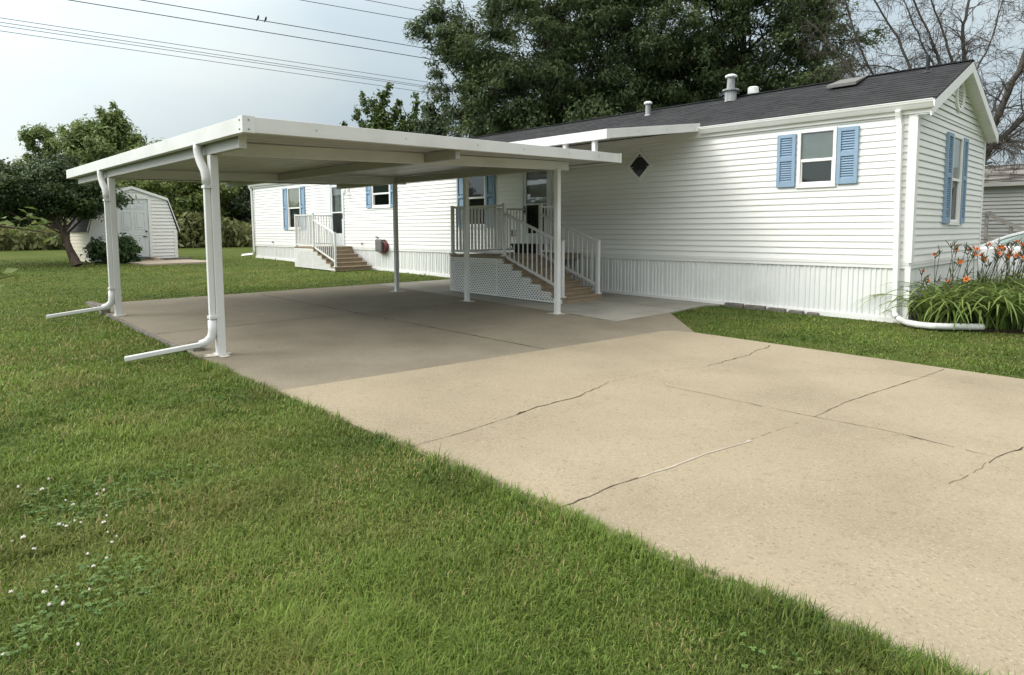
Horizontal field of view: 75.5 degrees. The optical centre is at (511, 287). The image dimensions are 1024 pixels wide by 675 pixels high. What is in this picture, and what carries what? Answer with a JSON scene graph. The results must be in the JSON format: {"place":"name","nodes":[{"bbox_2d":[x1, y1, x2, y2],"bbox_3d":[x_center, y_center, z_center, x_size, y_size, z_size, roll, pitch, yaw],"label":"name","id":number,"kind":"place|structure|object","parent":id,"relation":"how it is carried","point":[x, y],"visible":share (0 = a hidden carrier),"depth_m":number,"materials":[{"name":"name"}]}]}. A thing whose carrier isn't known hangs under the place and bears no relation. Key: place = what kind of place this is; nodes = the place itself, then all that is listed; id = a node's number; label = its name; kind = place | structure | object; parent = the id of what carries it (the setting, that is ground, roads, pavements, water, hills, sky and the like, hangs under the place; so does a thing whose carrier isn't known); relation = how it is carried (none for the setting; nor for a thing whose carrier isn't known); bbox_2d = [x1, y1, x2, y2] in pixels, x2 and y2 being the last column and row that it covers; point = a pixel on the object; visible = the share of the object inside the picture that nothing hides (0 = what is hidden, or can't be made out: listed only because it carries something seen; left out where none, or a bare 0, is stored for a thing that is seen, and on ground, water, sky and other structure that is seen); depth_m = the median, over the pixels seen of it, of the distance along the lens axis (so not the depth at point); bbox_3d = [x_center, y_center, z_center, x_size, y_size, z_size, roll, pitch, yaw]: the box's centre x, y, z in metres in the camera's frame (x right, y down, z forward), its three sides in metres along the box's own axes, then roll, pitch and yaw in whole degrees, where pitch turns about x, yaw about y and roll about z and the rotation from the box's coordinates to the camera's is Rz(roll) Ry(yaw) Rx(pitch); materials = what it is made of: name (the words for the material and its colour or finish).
{"place":"outdoors","nodes":[
{"label":"outdoors","id":0,"kind":"place"},
{"bbox_2d":[175,257,190,259],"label":"edging block","id":1,"kind":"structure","parent":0,"point":[178,258],"depth_m":24.45,"materials":[{"name":"grey concrete"}]},
{"bbox_2d":[188,341,204,351],"bbox_3d":[-3.561,0.683,7.458,0.130,0.135,0.170,-5,7,-44],"label":"edging block","id":2,"kind":"object","parent":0,"point":[196,349],"depth_m":7.41,"materials":[{"name":"grey concrete"}]},
{"bbox_2d":[0,22,450,89],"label":"power line","id":3,"kind":"object","parent":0,"point":[207,53],"visible":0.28,"depth_m":32.95,"materials":[{"name":"black metal"}]},
{"bbox_2d":[3,31,455,96],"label":"power line","id":4,"kind":"object","parent":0,"point":[204,60],"visible":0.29,"depth_m":33.12,"materials":[{"name":"black metal"}]},
{"bbox_2d":[0,25,459,92],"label":"power line","id":5,"kind":"object","parent":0,"point":[204,55],"visible":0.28,"depth_m":32.86,"materials":[{"name":"black metal"}]},
{"bbox_2d":[2,18,484,90],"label":"power line","id":6,"kind":"object","parent":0,"point":[209,49],"visible":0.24,"depth_m":32.68,"materials":[{"name":"black metal"}]},
{"bbox_2d":[70,0,444,61],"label":"power line","id":7,"kind":"object","parent":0,"point":[244,28],"visible":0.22,"depth_m":32.73,"materials":[{"name":"black metal"}]},
{"bbox_2d":[141,0,427,48],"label":"power line","id":8,"kind":"object","parent":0,"point":[278,23],"visible":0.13,"depth_m":33.86,"materials":[{"name":"black metal"}]},
{"bbox_2d":[302,0,529,40],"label":"power line","id":9,"kind":"object","parent":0,"point":[365,11],"visible":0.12,"depth_m":37.48,"materials":[{"name":"black metal"}]},
{"bbox_2d":[367,0,527,30],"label":"power line","id":10,"kind":"object","parent":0,"point":[420,10],"visible":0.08,"depth_m":39.97,"materials":[{"name":"black metal"}]},
{"bbox_2d":[0,244,1023,674],"bbox_3d":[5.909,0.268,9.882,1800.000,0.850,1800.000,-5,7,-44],"label":"lawn","id":11,"kind":"structure","parent":0,"point":[20,256],"depth_m":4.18,"materials":[{"name":"green plant"}]},
{"bbox_2d":[0,159,49,227],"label":"tree","id":12,"kind":"object","parent":11,"relation":"on","point":[26,223],"visible":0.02,"depth_m":35.90,"materials":[{"name":"green plant"}]},
{"bbox_2d":[0,207,57,293],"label":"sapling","id":13,"kind":"object","parent":11,"relation":"on","point":[28,229],"visible":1,"depth_m":3.49,"materials":[{"name":"green plant"}]},
{"bbox_2d":[11,123,59,184],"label":"willow tree","id":14,"kind":"object","parent":11,"relation":"on","point":[45,137],"visible":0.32,"depth_m":44.01,"materials":[{"name":"green plant"}]},
{"bbox_2d":[0,148,139,266],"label":"round tree","id":15,"kind":"object","parent":11,"relation":"on","point":[56,202],"visible":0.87,"depth_m":20.37,"materials":[{"name":"green plant"}]},
{"bbox_2d":[86,301,102,306],"bbox_3d":[-7.079,0.304,11.259,0.120,0.070,0.900,-5,7,-44],"label":"block","id":16,"kind":"object","parent":11,"relation":"on","point":[94,304],"visible":0.52,"depth_m":11.22,"materials":[{"name":"grey concrete"}]},
{"bbox_2d":[60,158,141,187],"bbox_3d":[-23.374,-4.819,37.463,4.999,4.943,5.244,-5,7,-44],"label":"tree","id":17,"kind":"object","parent":11,"relation":"on","point":[124,183],"visible":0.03,"depth_m":37.39,"materials":[{"name":"green plant"}]},
{"bbox_2d":[98,309,109,314],"bbox_3d":[-6.390,0.376,10.369,0.130,0.135,0.170,-5,7,-44],"label":"edging block","id":18,"kind":"object","parent":11,"relation":"on","point":[100,312],"depth_m":10.31,"materials":[{"name":"grey concrete"}]},
{"bbox_2d":[80,236,132,263],"bbox_3d":[-13.467,-1.186,22.030,1.572,1.076,1.405,-5,7,-44],"label":"leafy bush","id":19,"kind":"object","parent":11,"relation":"on","point":[96,250],"visible":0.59,"depth_m":21.76,"materials":[{"name":"green plant"}]},
{"bbox_2d":[53,100,161,188],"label":"willow tree","id":20,"kind":"object","parent":11,"relation":"on","point":[106,136],"visible":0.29,"depth_m":40.78,"materials":[{"name":"green plant"}]},
{"bbox_2d":[0,210,252,250],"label":"tall weeds","id":21,"kind":"object","parent":11,"relation":"on","point":[238,232],"visible":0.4,"depth_m":35.04,"materials":[{"name":"green plant"}]},
{"bbox_2d":[118,232,142,261],"bbox_3d":[-13.173,-1.204,22.531,1.213,1.344,1.042,0,5,-1],"label":"leafy bush","id":22,"kind":"object","parent":11,"relation":"on","point":[134,249],"visible":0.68,"depth_m":22.35,"materials":[{"name":"green plant"}]},
{"bbox_2d":[124,257,162,261],"bbox_3d":[-13.083,-0.987,23.250,0.700,0.160,1.330,4,7,43],"label":"door ramp","id":23,"kind":"structure","parent":11,"relation":"on","point":[149,258],"depth_m":23.37,"materials":[{"name":"beige concrete"}]},
{"bbox_2d":[105,313,184,352],"bbox_3d":[-4.965,0.601,8.816,0.046,0.171,3.775,-5,7,-42],"label":"edging strip","id":24,"kind":"object","parent":11,"relation":"on","point":[158,338],"visible":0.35,"depth_m":8.58,"materials":[{"name":"grey stone"}]},
{"bbox_2d":[123,259,205,265],"bbox_3d":[-11.764,-0.848,22.846,1.900,0.132,2.450,4,7,43],"label":"shed pad","id":25,"kind":"object","parent":11,"relation":"on","point":[171,262],"visible":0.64,"depth_m":22.37,"materials":[{"name":"concrete"}]},
{"bbox_2d":[68,186,179,261],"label":"garden shed","id":26,"kind":"structure","parent":25,"relation":"on","point":[149,219],"depth_m":23.64,"materials":[{"name":"white plastic"}]},
{"bbox_2d":[118,199,149,256],"bbox_3d":[-13.375,-2.096,23.398,0.107,2.065,0.970,4,7,43],"label":"door","id":27,"kind":"structure","parent":26,"relation":"in","point":[133,219],"depth_m":23.47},
{"bbox_2d":[136,180,225,246],"bbox_3d":[-18.652,-4.699,36.711,5.044,4.920,5.311,-5,7,-44],"label":"tree","id":28,"kind":"object","parent":11,"relation":"on","point":[185,189],"visible":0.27,"depth_m":35.61,"materials":[{"name":"green plant"}]},
{"bbox_2d":[164,181,245,233],"bbox_3d":[-17.811,-4.816,38.739,4.899,4.756,4.916,-5,7,-44],"label":"tree","id":29,"kind":"object","parent":11,"relation":"on","point":[226,191],"visible":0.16,"depth_m":38.33,"materials":[{"name":"green plant"}]},
{"bbox_2d":[220,185,252,221],"bbox_3d":[-16.729,-4.939,41.109,5.328,4.857,5.012,1,5,9],"label":"tree","id":30,"kind":"object","parent":11,"relation":"on","point":[244,208],"visible":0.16,"depth_m":39.59,"materials":[{"name":"green plant"}]},
{"bbox_2d":[294,213,371,271],"bbox_3d":[-5.548,-1.430,20.510,1.340,1.736,2.545,-5,7,-44],"label":"porch","id":31,"kind":"object","parent":11,"relation":"on","point":[332,258],"visible":1,"depth_m":20.20,"materials":[{"name":"beige wood"}]},
{"bbox_2d":[340,81,412,131],"bbox_3d":[-7.702,-7.057,38.129,4.421,9.343,2.504,-1,5,-12],"label":"poplar tree","id":32,"kind":"object","parent":11,"relation":"on","point":[379,120],"visible":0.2,"depth_m":37.74,"materials":[{"name":"green plant"}]},
{"bbox_2d":[88,284,693,390],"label":"carport slab","id":33,"kind":"structure","parent":11,"relation":"on","point":[291,352],"depth_m":8.98,"materials":[{"name":"concrete"}]},
{"bbox_2d":[46,115,621,361],"bbox_3d":[-3.227,-0.888,10.971,7.126,2.580,7.949,-5,7,-44],"label":"carport","id":34,"kind":"object","parent":33,"relation":"on","point":[242,150],"visible":1,"depth_m":8.94,"materials":[{"name":"white paint"}]},
{"bbox_2d":[107,291,564,356],"bbox_3d":[-2.695,0.415,10.407,5.524,0.070,4.845,-5,7,-44],"label":"base","id":35,"kind":"object","parent":33,"relation":"on","point":[213,354],"visible":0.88,"depth_m":9.95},
{"bbox_2d":[157,295,734,348],"bbox_3d":[-0.571,0.404,10.524,8.341,0.128,6.011,-1,5,-5],"label":"slab joint","id":36,"kind":"object","parent":33,"relation":"on","point":[433,327],"visible":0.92,"depth_m":10.08,"materials":[{"name":"grey concrete"}]},
{"bbox_2d":[385,92,441,132],"bbox_3d":[-5.620,-6.831,38.292,3.890,8.883,2.154,0,5,4],"label":"poplar tree","id":37,"kind":"object","parent":11,"relation":"on","point":[414,115],"visible":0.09,"depth_m":37.92,"materials":[{"name":"green plant"}]},
{"bbox_2d":[0,356,838,674],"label":"clover","id":38,"kind":"object","parent":11,"relation":"on","point":[134,558],"visible":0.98,"depth_m":2.67,"materials":[{"name":"green plant"}]},
{"bbox_2d":[411,92,465,137],"bbox_3d":[-3.833,-6.082,34.258,3.379,8.202,2.657,2,6,26],"label":"poplar tree","id":39,"kind":"object","parent":11,"relation":"on","point":[432,126],"visible":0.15,"depth_m":33.98,"materials":[{"name":"green plant"}]},
{"bbox_2d":[402,0,674,137],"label":"locust tree","id":40,"kind":"object","parent":11,"relation":"on","point":[489,67],"visible":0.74,"depth_m":24.96,"materials":[{"name":"green plant"}]},
{"bbox_2d":[381,279,723,320],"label":"walkway","id":41,"kind":"structure","parent":11,"relation":"on","point":[624,308],"depth_m":11.95,"materials":[{"name":"concrete"}]},
{"bbox_2d":[449,203,602,304],"bbox_3d":[0.599,-0.771,13.583,2.260,1.873,3.190,-5,7,-44],"label":"porch","id":42,"kind":"object","parent":41,"relation":"on","point":[495,270],"visible":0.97,"depth_m":12.93,"materials":[{"name":"beige"}]},
{"bbox_2d":[241,55,998,323],"bbox_3d":[-0.786,-2.593,19.591,4.872,4.628,24.022,-5,7,-44],"label":"mobile home","id":43,"kind":"object","parent":11,"relation":"on","point":[838,198],"visible":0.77,"depth_m":11.85,"materials":[{"name":"white plastic"}]},
{"bbox_2d":[287,186,301,229],"bbox_3d":[-7.729,-2.828,23.715,0.204,1.522,0.994,-5,7,-44],"label":"window","id":44,"kind":"structure","parent":43,"relation":"in","point":[293,193],"depth_m":23.80,"materials":[{"name":"white glass"}]},
{"bbox_2d":[329,185,344,245],"bbox_3d":[-5.684,-2.359,21.571,0.178,2.100,0.920,-5,7,-44],"label":"storm door","id":45,"kind":"structure","parent":43,"relation":"in","point":[336,198],"depth_m":21.64,"materials":[{"name":"white glass"}]},
{"bbox_2d":[371,185,390,208],"bbox_3d":[-3.834,-2.810,19.707,0.204,0.892,0.994,-5,7,-44],"label":"window","id":46,"kind":"structure","parent":43,"relation":"in","point":[380,194],"depth_m":19.74,"materials":[{"name":"white plastic"}]},
{"bbox_2d":[375,236,388,253],"bbox_3d":[-3.905,-1.264,19.708,0.185,0.511,0.633,-5,7,-44],"label":"hose reel","id":47,"kind":"object","parent":43,"relation":"attached to","point":[381,245],"visible":1,"depth_m":19.59,"materials":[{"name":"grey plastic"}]},
{"bbox_2d":[469,176,485,227],"bbox_3d":[-0.847,-2.255,16.685,0.204,1.497,0.764,-5,7,-44],"label":"window","id":48,"kind":"structure","parent":43,"relation":"in","point":[477,185],"depth_m":16.67,"materials":[{"name":"grey glass"}]},
{"bbox_2d":[521,170,552,249],"bbox_3d":[0.573,-1.826,15.181,0.178,2.100,0.960,-5,7,-44],"label":"storm door","id":49,"kind":"structure","parent":43,"relation":"in","point":[536,186],"depth_m":15.26,"materials":[{"name":"white glass"}]},
{"bbox_2d":[509,123,699,150],"bbox_3d":[-0.036,-2.740,13.751,2.665,0.773,7.220,-5,7,-44],"label":"awning","id":50,"kind":"object","parent":43,"relation":"attached to","point":[595,137],"visible":0.38,"depth_m":11.00,"materials":[{"name":"white paint"}]},
{"bbox_2d":[626,150,652,181],"bbox_3d":[2.524,-2.409,13.089,0.040,0.626,0.626,-5,7,-44],"label":"window","id":51,"kind":"structure","parent":43,"relation":"in","point":[639,170],"depth_m":13.09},
{"bbox_2d":[795,126,837,187],"bbox_3d":[4.966,-2.088,10.718,0.204,0.937,0.634,-5,7,-44],"label":"window","id":52,"kind":"structure","parent":43,"relation":"in","point":[817,148],"depth_m":10.70,"materials":[{"name":"white glass"}]},
{"bbox_2d":[939,134,963,224],"bbox_3d":[7.548,-1.835,11.393,0.704,1.522,0.204,-5,7,-44],"label":"window","id":53,"kind":"structure","parent":43,"relation":"in","point":[958,140],"depth_m":11.51,"materials":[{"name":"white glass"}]},
{"bbox_2d":[520,0,769,119],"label":"locust tree","id":54,"kind":"object","parent":11,"relation":"on","point":[674,92],"visible":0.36,"depth_m":25.85,"materials":[{"name":"green plant"}]},
{"bbox_2d":[724,302,743,307],"bbox_3d":[3.953,0.345,11.787,0.099,0.138,0.357,-5,7,-44],"label":"edging stone","id":55,"kind":"object","parent":11,"relation":"on","point":[735,305],"visible":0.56,"depth_m":11.73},
{"bbox_2d":[744,304,765,310],"bbox_3d":[4.226,0.373,11.509,0.099,0.127,0.377,-5,7,-44],"label":"edging stone","id":56,"kind":"object","parent":11,"relation":"on","point":[755,307],"visible":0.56,"depth_m":11.47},
{"bbox_2d":[636,0,891,104],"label":"locust tree","id":57,"kind":"object","parent":11,"relation":"on","point":[740,11],"visible":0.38,"depth_m":25.22,"materials":[{"name":"green plant"}]},
{"bbox_2d":[767,307,785,312],"bbox_3d":[4.491,0.404,11.239,0.099,0.111,0.317,-5,7,-44],"label":"edging stone","id":58,"kind":"object","parent":11,"relation":"on","point":[773,309],"visible":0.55,"depth_m":11.19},
{"bbox_2d":[788,310,803,313],"bbox_3d":[4.722,0.430,11.004,0.099,0.098,0.256,-5,7,-44],"label":"edging stone","id":59,"kind":"object","parent":11,"relation":"on","point":[796,311],"visible":0.56,"depth_m":10.96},
{"bbox_2d":[806,312,818,315],"bbox_3d":[4.911,0.451,10.812,0.099,0.087,0.196,-5,7,-44],"label":"edging stone","id":60,"kind":"object","parent":11,"relation":"on","point":[812,313],"visible":0.56,"depth_m":10.79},
{"bbox_2d":[787,0,1012,89],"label":"bare tree","id":61,"kind":"object","parent":11,"relation":"on","point":[965,51],"visible":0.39,"depth_m":20.30,"materials":[{"name":"brown plant"}]},
{"bbox_2d":[913,310,1023,332],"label":"flower bed","id":62,"kind":"object","parent":11,"relation":"on","point":[1010,330],"visible":0.07,"depth_m":9.22,"materials":[{"name":"brown soil"}]},
{"bbox_2d":[879,268,952,322],"bbox_3d":[6.254,0.115,9.880,1.214,0.817,1.191,-5,7,-44],"label":"daylily plant","id":63,"kind":"object","parent":62,"relation":"on","point":[924,280],"visible":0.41,"depth_m":9.88,"materials":[{"name":"green plant"}]},
{"bbox_2d":[854,266,1023,329],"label":"daylily plant","id":64,"kind":"object","parent":62,"relation":"on","point":[929,304],"visible":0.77,"depth_m":9.45,"materials":[{"name":"green plant"}]},
{"bbox_2d":[878,241,1000,319],"bbox_3d":[6.736,-0.130,10.419,2.022,1.210,1.894,3,6,30],"label":"daylily plant","id":65,"kind":"object","parent":62,"relation":"on","point":[961,260],"visible":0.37,"depth_m":10.16,"materials":[{"name":"green plant"}]},
{"bbox_2d":[896,316,984,329],"bbox_3d":[6.042,0.526,9.393,1.087,0.129,0.484,4,6,38],"label":"downspout","id":66,"kind":"object","parent":62,"relation":"on","point":[929,325],"visible":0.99,"depth_m":9.23,"materials":[{"name":"white plastic"}]},
{"bbox_2d":[897,252,1023,331],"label":"daylily plant","id":67,"kind":"object","parent":62,"relation":"on","point":[998,318],"visible":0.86,"depth_m":9.26,"materials":[{"name":"green plant"}]},
{"bbox_2d":[935,240,1023,315],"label":"daylily plant","id":68,"kind":"object","parent":62,"relation":"on","point":[997,251],"visible":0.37,"depth_m":10.51,"materials":[{"name":"green plant"}]},
{"bbox_2d":[952,241,1023,309],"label":"daylily plant","id":69,"kind":"object","parent":62,"relation":"on","point":[1016,255],"visible":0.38,"depth_m":10.91,"materials":[{"name":"green plant"}]},
{"bbox_2d":[957,238,1023,289],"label":"daylily plant","id":70,"kind":"object","parent":62,"relation":"on","point":[1012,247],"visible":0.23,"depth_m":11.70,"materials":[{"name":"green plant"}]},
{"bbox_2d":[974,282,1023,324],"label":"daylily plant","id":71,"kind":"object","parent":62,"relation":"on","point":[1007,298],"visible":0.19,"depth_m":9.61,"materials":[{"name":"green plant"}]},
{"bbox_2d":[994,278,1023,301],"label":"daylily plant","id":72,"kind":"object","parent":62,"relation":"on","point":[1017,280],"visible":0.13,"depth_m":10.55,"materials":[{"name":"green plant"}]},
{"bbox_2d":[931,0,1023,180],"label":"bare tree","id":73,"kind":"object","parent":11,"relation":"on","point":[1008,142],"visible":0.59,"depth_m":16.77,"materials":[{"name":"brown plant"}]},
{"bbox_2d":[977,231,1023,282],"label":"parked car","id":74,"kind":"object","parent":11,"relation":"on","point":[984,248],"visible":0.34,"depth_m":14.37,"materials":[{"name":"white paint"}]},
{"bbox_2d":[980,211,1023,244],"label":"stair railing","id":75,"kind":"object","parent":11,"relation":"on","point":[988,214],"visible":0.32,"depth_m":21.14,"materials":[{"name":"white wood"}]},
{"bbox_2d":[981,164,1023,245],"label":"neighbor home","id":76,"kind":"object","parent":11,"relation":"on","point":[999,189],"depth_m":21.57,"materials":[{"name":"grey"}]},
{"bbox_2d":[0,0,1023,217],"label":"sky","id":77,"kind":"structure","parent":0,"point":[49,82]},
{"bbox_2d":[510,243,548,252],"bbox_3d":[0.389,-0.869,14.666,0.440,0.200,0.810,-5,7,-44],"label":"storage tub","id":78,"kind":"object","parent":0,"point":[525,248],"visible":0.52,"depth_m":14.49,"materials":[{"name":"black plastic"}]},
{"bbox_2d":[276,331,1023,674],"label":"driveway","id":79,"kind":"structure","parent":0,"point":[886,495],"depth_m":4.15,"materials":[{"name":"concrete"}]}
]}

